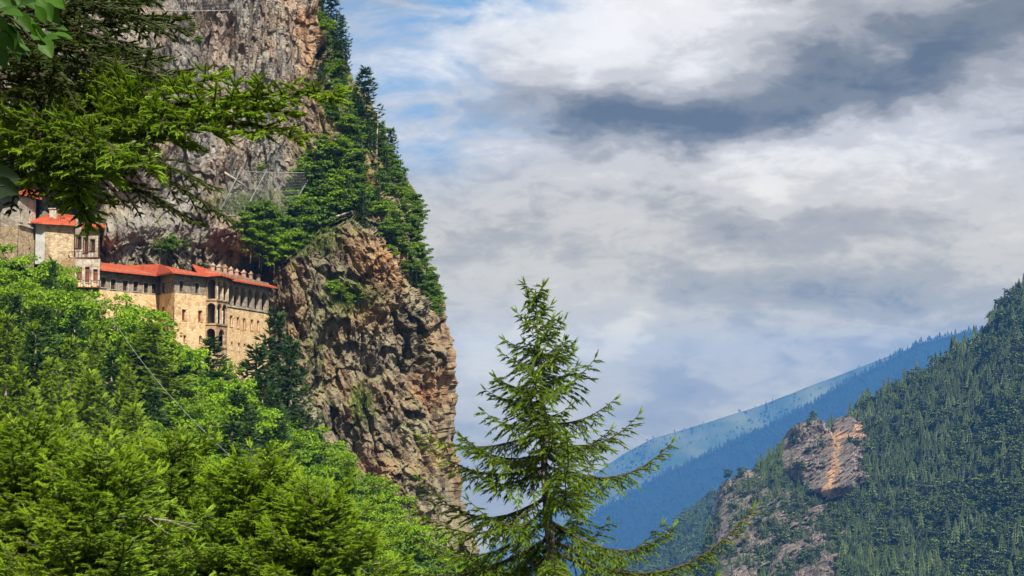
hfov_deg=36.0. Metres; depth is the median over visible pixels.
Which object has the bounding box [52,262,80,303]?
broadleaf tree
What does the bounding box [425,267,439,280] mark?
shrub
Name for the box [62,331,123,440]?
spruce tree
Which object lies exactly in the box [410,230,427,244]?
shrub
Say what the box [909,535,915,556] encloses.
conifer tree
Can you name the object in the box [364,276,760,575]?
spruce tree
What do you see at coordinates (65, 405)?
spruce tree
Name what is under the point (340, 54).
shrub
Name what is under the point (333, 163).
shrub
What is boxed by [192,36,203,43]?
shrub
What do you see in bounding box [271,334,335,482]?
spruce tree
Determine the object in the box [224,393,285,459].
broadleaf tree
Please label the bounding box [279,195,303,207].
shrub
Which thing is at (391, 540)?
broadleaf tree
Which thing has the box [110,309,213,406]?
broadleaf tree
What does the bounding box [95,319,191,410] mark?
broadleaf tree
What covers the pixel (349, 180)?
spruce tree
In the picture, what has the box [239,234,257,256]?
shrub
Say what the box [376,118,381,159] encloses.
dead tree
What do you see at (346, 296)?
shrub
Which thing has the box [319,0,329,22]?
spruce tree
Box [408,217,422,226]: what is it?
shrub
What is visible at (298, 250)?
grass
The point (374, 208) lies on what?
shrub
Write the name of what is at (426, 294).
shrub
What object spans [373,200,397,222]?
shrub
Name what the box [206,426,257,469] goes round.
broadleaf tree
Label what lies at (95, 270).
window
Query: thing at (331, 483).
broadleaf tree
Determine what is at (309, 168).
shrub
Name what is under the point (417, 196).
shrub
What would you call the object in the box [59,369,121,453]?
spruce tree
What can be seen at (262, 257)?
shrub
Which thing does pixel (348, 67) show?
spruce tree
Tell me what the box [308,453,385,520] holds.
broadleaf tree
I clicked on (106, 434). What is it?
spruce tree
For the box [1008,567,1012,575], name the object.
conifer tree
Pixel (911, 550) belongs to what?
conifer tree
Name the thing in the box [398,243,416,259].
shrub
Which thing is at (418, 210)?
shrub
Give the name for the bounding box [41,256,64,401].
spruce tree
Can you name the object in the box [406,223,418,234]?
shrub
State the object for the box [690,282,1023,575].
hillside forest
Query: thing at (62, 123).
spruce tree
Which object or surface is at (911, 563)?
conifer tree
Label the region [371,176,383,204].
spruce tree
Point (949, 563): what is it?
conifer tree
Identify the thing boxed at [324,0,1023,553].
sky
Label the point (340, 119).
shrub
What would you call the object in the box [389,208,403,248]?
spruce tree
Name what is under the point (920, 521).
conifer tree
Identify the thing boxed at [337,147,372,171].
shrub
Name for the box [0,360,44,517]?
spruce tree
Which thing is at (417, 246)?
shrub
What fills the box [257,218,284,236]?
shrub
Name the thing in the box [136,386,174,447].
spruce tree
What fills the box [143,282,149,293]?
window
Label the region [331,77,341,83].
shrub
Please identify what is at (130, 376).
spruce tree
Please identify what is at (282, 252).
shrub
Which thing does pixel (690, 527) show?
forest
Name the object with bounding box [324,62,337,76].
shrub
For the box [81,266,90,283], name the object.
window
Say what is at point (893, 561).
conifer tree
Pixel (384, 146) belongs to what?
shrub
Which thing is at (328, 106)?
shrub
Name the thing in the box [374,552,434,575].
broadleaf tree
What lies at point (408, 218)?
shrub
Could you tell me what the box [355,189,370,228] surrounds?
spruce tree
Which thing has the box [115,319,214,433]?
spruce tree
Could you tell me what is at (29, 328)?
spruce tree
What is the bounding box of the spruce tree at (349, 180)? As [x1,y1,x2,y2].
[344,175,356,219]
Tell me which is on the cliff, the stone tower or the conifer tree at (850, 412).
the stone tower
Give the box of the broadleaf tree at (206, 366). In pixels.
[173,350,219,404]
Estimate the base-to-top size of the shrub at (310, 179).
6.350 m
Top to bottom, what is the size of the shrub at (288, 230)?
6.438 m
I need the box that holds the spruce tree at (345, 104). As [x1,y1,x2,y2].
[343,89,352,113]
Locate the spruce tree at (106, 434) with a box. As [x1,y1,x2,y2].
[96,423,135,569]
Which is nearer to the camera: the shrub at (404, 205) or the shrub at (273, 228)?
the shrub at (273, 228)
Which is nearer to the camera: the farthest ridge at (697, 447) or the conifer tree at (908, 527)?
the conifer tree at (908, 527)
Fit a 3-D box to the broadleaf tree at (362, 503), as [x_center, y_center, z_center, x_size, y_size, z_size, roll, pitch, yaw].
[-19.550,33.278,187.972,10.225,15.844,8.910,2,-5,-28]
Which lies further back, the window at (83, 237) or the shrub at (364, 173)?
the shrub at (364, 173)
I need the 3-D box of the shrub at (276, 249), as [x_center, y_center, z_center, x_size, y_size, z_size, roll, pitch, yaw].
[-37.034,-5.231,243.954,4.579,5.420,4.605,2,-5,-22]
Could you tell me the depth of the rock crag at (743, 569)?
1134.08 m
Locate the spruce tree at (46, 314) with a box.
[30,303,83,423]
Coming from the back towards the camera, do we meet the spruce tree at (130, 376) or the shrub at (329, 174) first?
the shrub at (329, 174)
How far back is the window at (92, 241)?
210.41 m
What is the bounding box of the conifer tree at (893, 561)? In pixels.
[890,548,898,568]
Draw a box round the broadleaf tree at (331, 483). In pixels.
[308,478,358,518]
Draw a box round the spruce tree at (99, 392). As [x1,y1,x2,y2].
[71,374,115,455]
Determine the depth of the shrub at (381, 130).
284.99 m
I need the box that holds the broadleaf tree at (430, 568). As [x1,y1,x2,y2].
[410,559,444,574]
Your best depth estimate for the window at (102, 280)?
206.50 m
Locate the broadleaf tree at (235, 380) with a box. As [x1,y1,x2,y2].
[206,358,274,413]
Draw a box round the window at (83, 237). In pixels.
[82,237,88,253]
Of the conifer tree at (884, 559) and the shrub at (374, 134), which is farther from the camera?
the conifer tree at (884, 559)
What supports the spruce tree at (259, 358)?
on the ground
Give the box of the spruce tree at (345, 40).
[334,14,351,61]
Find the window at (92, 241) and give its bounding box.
[89,239,94,251]
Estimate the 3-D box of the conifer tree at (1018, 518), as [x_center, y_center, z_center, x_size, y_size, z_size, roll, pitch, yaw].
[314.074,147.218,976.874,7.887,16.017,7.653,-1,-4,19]
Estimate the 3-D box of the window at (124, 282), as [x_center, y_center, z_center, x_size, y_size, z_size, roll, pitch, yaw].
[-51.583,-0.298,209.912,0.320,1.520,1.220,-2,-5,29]
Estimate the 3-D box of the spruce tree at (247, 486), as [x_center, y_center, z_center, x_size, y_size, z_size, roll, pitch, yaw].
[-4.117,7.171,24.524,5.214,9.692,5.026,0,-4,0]
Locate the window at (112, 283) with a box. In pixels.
[110,278,115,289]
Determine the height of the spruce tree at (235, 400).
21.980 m
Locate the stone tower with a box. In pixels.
[0,187,41,268]
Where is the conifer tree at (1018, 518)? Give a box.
[1016,514,1022,534]
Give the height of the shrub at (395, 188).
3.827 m
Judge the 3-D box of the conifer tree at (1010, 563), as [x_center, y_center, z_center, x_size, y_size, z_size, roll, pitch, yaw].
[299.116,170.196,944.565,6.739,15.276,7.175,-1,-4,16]
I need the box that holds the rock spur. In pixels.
[751,473,850,565]
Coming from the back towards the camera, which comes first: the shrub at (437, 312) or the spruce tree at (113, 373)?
the shrub at (437, 312)
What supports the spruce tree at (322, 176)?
on the cliff
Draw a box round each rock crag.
[712,469,760,575]
[766,518,837,575]
[779,415,870,500]
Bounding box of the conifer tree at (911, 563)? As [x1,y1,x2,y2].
[908,553,914,573]
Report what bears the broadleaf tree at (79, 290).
on the ground
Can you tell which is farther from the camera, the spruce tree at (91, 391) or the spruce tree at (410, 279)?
the spruce tree at (410, 279)
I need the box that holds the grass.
[145,36,380,431]
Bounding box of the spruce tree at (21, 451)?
[0,408,159,575]
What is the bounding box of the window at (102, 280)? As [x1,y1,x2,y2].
[100,276,106,287]
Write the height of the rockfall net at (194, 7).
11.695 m
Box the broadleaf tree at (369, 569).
[337,546,402,575]
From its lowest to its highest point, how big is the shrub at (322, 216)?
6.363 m
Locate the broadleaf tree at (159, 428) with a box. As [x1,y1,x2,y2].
[121,419,223,485]
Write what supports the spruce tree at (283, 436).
on the ground
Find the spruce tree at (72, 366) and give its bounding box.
[45,333,98,432]
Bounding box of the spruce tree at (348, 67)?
[342,45,352,77]
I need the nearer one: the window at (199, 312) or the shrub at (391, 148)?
the window at (199, 312)
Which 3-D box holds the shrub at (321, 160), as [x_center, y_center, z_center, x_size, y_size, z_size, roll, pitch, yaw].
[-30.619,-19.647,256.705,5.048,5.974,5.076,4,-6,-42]
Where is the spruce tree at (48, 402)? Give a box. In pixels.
[23,355,77,444]
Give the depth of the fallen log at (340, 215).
251.97 m
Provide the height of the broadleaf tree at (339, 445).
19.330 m
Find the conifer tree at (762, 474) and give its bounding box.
[760,467,764,480]
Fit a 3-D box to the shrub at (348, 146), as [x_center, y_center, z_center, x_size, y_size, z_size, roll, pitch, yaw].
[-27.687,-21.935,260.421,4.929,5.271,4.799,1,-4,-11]
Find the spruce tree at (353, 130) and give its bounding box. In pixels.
[349,110,364,153]
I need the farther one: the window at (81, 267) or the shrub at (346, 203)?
the shrub at (346, 203)
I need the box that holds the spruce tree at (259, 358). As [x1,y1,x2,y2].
[231,342,312,465]
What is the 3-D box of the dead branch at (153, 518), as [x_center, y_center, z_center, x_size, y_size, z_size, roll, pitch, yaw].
[-5.280,3.364,22.548,1.726,0.248,0.745,-1,-4,8]
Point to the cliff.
(394, 342)
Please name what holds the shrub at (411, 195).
on the cliff
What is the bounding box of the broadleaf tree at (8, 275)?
[0,243,45,341]
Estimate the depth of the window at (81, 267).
204.54 m
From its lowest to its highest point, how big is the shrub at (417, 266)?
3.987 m
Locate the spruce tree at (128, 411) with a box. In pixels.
[101,401,157,466]
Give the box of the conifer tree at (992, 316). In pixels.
[989,309,996,326]
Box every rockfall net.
[144,0,237,12]
[216,170,311,217]
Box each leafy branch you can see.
[0,0,71,68]
[0,165,20,198]
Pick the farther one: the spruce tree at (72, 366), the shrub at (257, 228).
the shrub at (257, 228)
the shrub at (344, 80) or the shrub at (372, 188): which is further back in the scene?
the shrub at (344, 80)
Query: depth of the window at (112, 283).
207.96 m
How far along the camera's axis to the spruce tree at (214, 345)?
199.43 m
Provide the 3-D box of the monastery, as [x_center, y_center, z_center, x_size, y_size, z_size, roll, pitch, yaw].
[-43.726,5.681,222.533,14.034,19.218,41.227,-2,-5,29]
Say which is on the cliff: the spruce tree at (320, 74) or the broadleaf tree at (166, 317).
the spruce tree at (320, 74)
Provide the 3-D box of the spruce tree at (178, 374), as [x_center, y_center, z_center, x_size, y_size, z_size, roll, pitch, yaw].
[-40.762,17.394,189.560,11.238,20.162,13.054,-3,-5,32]
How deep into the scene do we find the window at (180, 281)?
211.94 m
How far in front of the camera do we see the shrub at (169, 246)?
226.43 m
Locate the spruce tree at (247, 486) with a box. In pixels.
[155,437,354,575]
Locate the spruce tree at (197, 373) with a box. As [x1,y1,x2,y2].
[188,362,215,404]
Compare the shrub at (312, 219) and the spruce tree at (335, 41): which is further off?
the spruce tree at (335, 41)
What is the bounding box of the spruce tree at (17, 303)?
[0,292,42,413]
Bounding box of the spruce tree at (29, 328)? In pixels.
[8,321,69,425]
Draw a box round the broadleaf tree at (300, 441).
[257,420,314,465]
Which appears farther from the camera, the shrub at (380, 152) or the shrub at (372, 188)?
the shrub at (380, 152)
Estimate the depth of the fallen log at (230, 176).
238.62 m
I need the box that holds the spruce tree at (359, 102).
[356,96,367,130]
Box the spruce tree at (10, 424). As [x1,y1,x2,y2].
[0,412,41,540]
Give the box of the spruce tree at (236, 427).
[215,416,256,467]
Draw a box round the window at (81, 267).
[77,266,82,281]
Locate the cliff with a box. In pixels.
[0,0,479,563]
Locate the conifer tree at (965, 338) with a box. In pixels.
[963,332,966,347]
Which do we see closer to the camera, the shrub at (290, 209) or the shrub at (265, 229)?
the shrub at (265, 229)
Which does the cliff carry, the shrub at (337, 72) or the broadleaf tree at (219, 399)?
the shrub at (337, 72)
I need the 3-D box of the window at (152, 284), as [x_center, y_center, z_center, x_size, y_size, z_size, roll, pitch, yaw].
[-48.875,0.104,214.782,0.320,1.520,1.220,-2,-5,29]
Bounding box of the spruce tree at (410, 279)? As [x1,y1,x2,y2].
[406,257,416,284]
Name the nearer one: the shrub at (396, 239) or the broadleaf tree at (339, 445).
the broadleaf tree at (339, 445)
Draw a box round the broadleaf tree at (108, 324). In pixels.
[92,291,156,378]
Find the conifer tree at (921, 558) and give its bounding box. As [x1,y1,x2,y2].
[917,549,923,569]
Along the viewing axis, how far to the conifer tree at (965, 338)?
1311.50 m
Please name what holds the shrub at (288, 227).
on the cliff
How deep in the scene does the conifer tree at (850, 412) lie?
1331.27 m
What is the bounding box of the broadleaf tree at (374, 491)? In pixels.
[344,468,397,537]
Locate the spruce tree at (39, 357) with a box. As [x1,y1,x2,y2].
[0,325,76,438]
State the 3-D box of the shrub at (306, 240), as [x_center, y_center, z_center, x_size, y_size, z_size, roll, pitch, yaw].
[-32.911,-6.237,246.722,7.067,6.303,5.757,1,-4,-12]
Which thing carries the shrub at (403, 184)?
on the cliff
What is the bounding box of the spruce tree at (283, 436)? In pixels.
[267,416,301,485]
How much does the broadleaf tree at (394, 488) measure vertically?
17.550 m
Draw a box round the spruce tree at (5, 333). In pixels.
[0,308,37,420]
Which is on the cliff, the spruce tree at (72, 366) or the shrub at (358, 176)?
the shrub at (358, 176)
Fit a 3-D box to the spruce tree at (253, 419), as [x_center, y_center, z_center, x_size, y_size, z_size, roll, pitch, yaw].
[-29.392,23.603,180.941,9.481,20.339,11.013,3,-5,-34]
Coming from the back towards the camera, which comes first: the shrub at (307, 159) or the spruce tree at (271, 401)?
the shrub at (307, 159)
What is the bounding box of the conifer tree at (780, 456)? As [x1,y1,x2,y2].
[779,449,782,460]
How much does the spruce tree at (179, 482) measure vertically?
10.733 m
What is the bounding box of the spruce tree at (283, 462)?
[272,454,300,490]
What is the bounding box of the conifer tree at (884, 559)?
[879,550,888,573]
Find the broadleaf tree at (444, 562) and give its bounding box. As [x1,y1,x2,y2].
[401,540,465,575]
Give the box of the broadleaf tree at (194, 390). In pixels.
[144,375,223,433]
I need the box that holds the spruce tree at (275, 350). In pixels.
[247,305,325,459]
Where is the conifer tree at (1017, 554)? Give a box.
[1014,547,1019,561]
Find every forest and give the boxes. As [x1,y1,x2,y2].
[505,326,984,575]
[608,467,745,575]
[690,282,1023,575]
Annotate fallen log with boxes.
[224,172,253,193]
[320,211,351,224]
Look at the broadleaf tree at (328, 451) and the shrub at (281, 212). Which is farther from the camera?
the shrub at (281, 212)
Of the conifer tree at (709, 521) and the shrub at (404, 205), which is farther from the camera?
the conifer tree at (709, 521)
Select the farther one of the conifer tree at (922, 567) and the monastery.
the conifer tree at (922, 567)
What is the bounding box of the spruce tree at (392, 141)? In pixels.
[383,127,404,170]
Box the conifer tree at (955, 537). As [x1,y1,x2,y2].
[950,518,959,542]
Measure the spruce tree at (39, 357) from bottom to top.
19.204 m
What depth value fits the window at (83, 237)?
210.62 m
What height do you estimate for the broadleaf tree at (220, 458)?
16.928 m
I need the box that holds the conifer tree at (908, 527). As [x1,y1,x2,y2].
[905,519,911,541]
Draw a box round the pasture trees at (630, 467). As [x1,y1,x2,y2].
[487,366,859,560]
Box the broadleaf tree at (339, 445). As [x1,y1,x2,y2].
[319,440,361,478]
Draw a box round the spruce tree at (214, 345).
[199,334,245,405]
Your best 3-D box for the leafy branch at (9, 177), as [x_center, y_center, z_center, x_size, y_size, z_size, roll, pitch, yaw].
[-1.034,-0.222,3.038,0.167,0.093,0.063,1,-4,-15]
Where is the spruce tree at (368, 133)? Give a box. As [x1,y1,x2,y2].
[362,126,380,171]
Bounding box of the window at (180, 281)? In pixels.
[179,280,183,292]
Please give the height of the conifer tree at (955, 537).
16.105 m
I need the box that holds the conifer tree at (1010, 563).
[1007,559,1013,575]
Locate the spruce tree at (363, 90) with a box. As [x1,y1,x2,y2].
[350,65,390,148]
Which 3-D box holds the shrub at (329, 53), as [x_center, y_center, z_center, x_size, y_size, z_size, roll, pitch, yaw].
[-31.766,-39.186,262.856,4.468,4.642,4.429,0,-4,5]
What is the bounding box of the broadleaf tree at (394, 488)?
[362,483,419,548]
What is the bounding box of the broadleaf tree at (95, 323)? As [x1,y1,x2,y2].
[58,299,114,384]
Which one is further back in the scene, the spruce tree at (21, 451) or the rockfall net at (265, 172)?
the rockfall net at (265, 172)
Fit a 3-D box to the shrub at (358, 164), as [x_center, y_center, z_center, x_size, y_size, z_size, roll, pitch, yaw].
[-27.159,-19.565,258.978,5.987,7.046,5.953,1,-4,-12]
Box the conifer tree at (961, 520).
[957,510,965,532]
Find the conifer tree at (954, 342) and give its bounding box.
[951,334,955,350]
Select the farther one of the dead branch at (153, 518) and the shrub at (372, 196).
the shrub at (372, 196)
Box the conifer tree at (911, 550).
[908,545,916,567]
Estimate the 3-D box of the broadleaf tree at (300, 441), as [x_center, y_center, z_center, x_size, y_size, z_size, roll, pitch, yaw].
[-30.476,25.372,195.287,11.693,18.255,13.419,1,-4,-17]
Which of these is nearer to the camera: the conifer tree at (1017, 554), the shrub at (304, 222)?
the shrub at (304, 222)
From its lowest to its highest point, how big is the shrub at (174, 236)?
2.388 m
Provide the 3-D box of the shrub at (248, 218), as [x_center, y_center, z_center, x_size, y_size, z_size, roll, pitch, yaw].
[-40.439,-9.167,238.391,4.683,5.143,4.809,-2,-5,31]
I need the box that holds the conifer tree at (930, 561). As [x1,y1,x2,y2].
[926,550,933,573]
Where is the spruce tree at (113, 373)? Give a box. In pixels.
[85,348,134,450]
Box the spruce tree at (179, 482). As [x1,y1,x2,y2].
[121,427,244,575]
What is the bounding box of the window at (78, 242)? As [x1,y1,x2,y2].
[75,236,81,248]
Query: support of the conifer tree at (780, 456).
on the hillside
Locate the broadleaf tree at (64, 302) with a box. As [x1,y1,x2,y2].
[0,287,104,378]
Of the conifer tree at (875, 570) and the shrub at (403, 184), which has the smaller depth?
the shrub at (403, 184)
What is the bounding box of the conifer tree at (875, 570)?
[871,557,879,575]
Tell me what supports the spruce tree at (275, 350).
on the ground
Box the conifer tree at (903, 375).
[901,369,905,384]
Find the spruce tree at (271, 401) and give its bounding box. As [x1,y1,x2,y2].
[264,386,299,479]
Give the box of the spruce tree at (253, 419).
[243,405,270,461]
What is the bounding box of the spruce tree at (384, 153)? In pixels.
[378,148,394,183]
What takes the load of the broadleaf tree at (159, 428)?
on the ground
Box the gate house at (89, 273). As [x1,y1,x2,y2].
[61,257,101,312]
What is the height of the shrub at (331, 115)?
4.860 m
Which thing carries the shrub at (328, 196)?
on the cliff
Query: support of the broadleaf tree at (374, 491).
on the ground
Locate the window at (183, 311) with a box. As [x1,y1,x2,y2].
[181,309,185,320]
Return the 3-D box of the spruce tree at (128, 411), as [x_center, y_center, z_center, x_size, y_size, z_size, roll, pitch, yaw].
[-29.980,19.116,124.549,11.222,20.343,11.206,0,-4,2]
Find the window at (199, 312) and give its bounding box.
[198,310,201,321]
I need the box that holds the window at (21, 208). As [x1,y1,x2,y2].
[19,208,22,222]
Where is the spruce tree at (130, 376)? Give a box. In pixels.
[104,362,149,441]
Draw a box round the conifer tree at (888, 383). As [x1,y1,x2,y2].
[887,375,891,388]
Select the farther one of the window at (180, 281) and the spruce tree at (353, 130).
the spruce tree at (353, 130)
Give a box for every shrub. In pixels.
[152,244,166,262]
[157,236,177,262]
[168,234,180,250]
[177,239,191,255]
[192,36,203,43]
[232,219,264,254]
[233,210,258,243]
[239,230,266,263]
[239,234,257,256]
[245,199,280,225]
[245,225,266,252]
[251,201,281,239]
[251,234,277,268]
[256,220,270,249]
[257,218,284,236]
[257,249,270,270]
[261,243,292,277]
[262,242,283,271]
[266,232,290,265]
[268,204,283,217]
[270,213,301,226]
[270,224,282,237]
[270,238,296,268]
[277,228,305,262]
[278,221,302,237]
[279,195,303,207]
[279,223,303,238]
[281,190,307,205]
[282,200,310,215]
[284,160,325,191]
[284,184,315,205]
[289,198,317,218]
[291,211,318,229]
[291,223,306,231]
[294,213,323,243]
[294,232,317,250]
[295,183,328,194]
[295,194,323,205]
[296,151,317,165]
[298,207,327,230]
[303,210,337,232]
[304,170,332,188]
[306,142,344,171]
[306,179,343,195]
[309,184,345,217]
[312,134,350,159]
[312,150,340,169]
[313,10,327,21]
[314,196,345,224]
[317,19,337,41]
[318,102,338,111]
[318,157,354,175]
[323,40,334,65]
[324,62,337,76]
[324,81,337,90]
[324,103,342,119]
[326,33,332,40]
[326,168,354,190]
[326,280,342,301]
[329,57,347,83]
[331,48,338,60]
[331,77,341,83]
[331,187,360,220]
[332,112,349,128]
[333,50,346,68]
[333,83,350,97]
[333,113,363,132]
[336,148,364,171]
[337,140,357,151]
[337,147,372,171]
[338,168,363,182]
[338,285,347,299]
[340,77,352,84]
[340,173,354,190]
[340,182,371,198]
[341,130,351,138]
[342,293,354,302]
[348,189,374,211]
[351,173,364,187]
[352,292,364,306]
[355,119,371,132]
[356,170,373,183]
[357,132,367,142]
[363,200,380,223]
[365,185,379,198]
[367,127,382,143]
[367,192,376,204]
[373,122,391,151]
[373,170,389,185]
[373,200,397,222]
[373,218,401,243]
[378,142,394,148]
[378,144,393,156]
[379,154,402,166]
[379,198,399,206]
[380,147,393,156]
[381,165,405,178]
[381,183,392,194]
[384,184,402,197]
[384,244,400,256]
[387,227,409,257]
[394,179,408,185]
[394,182,410,190]
[395,212,406,222]
[397,187,411,199]
[397,238,411,251]
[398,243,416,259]
[399,198,411,216]
[400,222,411,234]
[400,260,413,274]
[404,188,417,199]
[404,213,416,222]
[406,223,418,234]
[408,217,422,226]
[408,254,416,263]
[410,194,424,202]
[410,205,430,219]
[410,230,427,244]
[410,258,425,280]
[411,242,424,252]
[411,243,433,259]
[412,271,429,284]
[413,206,427,217]
[413,224,424,233]
[414,213,427,226]
[416,279,437,291]
[418,252,433,265]
[421,290,444,304]
[422,286,447,298]
[424,266,436,273]
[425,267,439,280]
[428,272,438,283]
[428,295,445,312]
[434,309,442,316]
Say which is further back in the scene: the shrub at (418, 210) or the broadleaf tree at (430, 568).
the shrub at (418, 210)
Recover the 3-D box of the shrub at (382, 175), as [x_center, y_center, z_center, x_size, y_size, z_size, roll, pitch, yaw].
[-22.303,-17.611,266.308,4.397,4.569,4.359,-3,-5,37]
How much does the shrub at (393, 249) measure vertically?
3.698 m
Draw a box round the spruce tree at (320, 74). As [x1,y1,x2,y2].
[314,46,329,85]
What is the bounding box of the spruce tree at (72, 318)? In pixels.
[53,310,93,407]
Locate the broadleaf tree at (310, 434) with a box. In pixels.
[286,418,335,490]
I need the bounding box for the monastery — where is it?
[99,263,277,388]
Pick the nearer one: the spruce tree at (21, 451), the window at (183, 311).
the spruce tree at (21, 451)
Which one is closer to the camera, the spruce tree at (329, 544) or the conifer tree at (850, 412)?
the spruce tree at (329, 544)
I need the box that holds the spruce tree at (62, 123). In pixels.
[0,0,353,243]
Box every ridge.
[481,351,903,562]
[504,330,978,575]
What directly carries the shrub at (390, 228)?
on the cliff
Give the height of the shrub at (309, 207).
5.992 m
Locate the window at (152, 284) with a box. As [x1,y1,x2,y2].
[151,283,156,294]
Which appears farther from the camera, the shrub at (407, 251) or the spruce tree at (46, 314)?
the shrub at (407, 251)
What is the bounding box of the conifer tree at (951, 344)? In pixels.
[948,335,952,351]
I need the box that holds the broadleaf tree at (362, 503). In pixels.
[347,500,384,534]
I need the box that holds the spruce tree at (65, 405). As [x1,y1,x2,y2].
[41,400,90,567]
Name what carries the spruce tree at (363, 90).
on the cliff
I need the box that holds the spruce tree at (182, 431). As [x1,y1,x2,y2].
[166,425,195,501]
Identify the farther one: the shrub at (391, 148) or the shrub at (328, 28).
the shrub at (391, 148)
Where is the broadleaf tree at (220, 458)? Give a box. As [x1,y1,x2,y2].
[206,455,237,504]
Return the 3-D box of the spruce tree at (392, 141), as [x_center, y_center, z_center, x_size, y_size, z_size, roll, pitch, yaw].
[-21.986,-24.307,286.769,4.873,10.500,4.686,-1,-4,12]
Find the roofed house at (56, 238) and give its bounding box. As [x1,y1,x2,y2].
[30,208,104,264]
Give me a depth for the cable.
132.35 m
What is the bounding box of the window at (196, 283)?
[194,282,199,294]
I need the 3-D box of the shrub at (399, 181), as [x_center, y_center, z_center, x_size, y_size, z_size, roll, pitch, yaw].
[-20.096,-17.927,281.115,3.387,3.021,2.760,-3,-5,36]
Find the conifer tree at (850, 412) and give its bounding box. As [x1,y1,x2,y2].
[847,402,853,415]
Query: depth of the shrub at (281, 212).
245.28 m
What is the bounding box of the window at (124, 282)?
[122,280,128,291]
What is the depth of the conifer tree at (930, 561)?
995.43 m
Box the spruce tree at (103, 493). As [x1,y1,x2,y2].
[0,426,243,575]
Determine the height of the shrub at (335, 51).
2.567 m
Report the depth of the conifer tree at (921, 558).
999.69 m
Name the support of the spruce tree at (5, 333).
on the ground
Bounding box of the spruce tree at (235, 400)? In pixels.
[212,386,266,455]
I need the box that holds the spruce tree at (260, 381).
[244,370,294,454]
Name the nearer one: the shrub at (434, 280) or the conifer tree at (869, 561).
the shrub at (434, 280)
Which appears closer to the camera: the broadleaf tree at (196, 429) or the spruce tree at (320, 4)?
the broadleaf tree at (196, 429)
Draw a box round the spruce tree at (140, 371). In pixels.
[104,344,164,422]
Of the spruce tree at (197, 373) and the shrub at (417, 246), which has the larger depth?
the shrub at (417, 246)
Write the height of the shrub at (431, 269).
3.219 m
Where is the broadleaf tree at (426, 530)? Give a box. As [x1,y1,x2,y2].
[400,516,453,570]
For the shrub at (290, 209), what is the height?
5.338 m
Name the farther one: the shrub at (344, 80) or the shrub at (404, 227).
the shrub at (344, 80)
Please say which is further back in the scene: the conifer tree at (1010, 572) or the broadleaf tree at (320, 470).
the conifer tree at (1010, 572)
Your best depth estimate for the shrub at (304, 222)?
248.47 m
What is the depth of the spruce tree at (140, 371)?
177.22 m
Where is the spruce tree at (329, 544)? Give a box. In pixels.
[226,467,421,575]
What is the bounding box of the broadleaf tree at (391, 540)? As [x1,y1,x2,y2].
[366,527,411,569]
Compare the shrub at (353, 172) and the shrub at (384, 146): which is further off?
the shrub at (384, 146)
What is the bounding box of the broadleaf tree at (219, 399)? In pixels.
[191,377,258,438]
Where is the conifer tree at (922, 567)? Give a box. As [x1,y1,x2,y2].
[919,559,925,575]
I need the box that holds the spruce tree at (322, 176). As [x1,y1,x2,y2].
[315,169,329,196]
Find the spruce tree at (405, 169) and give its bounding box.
[403,168,408,185]
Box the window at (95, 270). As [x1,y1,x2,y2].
[89,268,97,281]
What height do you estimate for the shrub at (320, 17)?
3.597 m
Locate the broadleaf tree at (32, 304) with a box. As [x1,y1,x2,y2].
[0,277,60,358]
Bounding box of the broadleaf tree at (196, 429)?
[162,403,244,469]
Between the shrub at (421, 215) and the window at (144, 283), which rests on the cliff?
the shrub at (421, 215)
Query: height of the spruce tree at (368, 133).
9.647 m
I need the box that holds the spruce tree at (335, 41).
[322,0,352,49]
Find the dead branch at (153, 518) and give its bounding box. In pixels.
[107,516,200,533]
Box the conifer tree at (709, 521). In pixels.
[704,516,710,535]
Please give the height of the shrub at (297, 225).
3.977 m
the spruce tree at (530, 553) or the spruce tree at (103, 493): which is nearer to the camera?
the spruce tree at (103, 493)
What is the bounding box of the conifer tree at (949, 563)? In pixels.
[945,554,951,573]
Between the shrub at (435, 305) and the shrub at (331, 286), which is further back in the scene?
the shrub at (435, 305)
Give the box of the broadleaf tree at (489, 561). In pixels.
[474,554,509,571]
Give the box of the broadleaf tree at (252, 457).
[236,448,284,492]
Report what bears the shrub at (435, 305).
on the cliff
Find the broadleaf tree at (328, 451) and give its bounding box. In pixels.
[304,437,355,481]
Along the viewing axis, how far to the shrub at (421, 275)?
263.35 m
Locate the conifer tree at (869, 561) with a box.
[867,551,872,567]
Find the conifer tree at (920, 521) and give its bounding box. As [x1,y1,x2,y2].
[915,511,923,534]
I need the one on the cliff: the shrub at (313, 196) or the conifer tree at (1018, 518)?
the shrub at (313, 196)
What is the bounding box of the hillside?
[795,321,1023,575]
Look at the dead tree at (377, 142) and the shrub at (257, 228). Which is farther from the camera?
the dead tree at (377, 142)
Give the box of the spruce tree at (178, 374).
[163,361,188,397]
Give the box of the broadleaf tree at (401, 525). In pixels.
[374,501,425,567]
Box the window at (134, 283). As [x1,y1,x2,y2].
[132,281,138,291]
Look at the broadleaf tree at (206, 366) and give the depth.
196.80 m
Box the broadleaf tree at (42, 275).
[0,259,80,329]
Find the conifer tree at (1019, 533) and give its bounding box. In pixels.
[1015,520,1022,543]
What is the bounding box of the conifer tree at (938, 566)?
[936,555,941,575]
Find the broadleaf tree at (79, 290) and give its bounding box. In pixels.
[68,284,96,307]
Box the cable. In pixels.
[102,303,364,571]
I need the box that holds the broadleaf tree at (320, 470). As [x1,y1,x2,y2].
[296,464,336,490]
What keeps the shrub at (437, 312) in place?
on the cliff
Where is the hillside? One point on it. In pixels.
(893, 543)
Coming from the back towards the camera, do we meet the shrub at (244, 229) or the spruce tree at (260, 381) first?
the shrub at (244, 229)

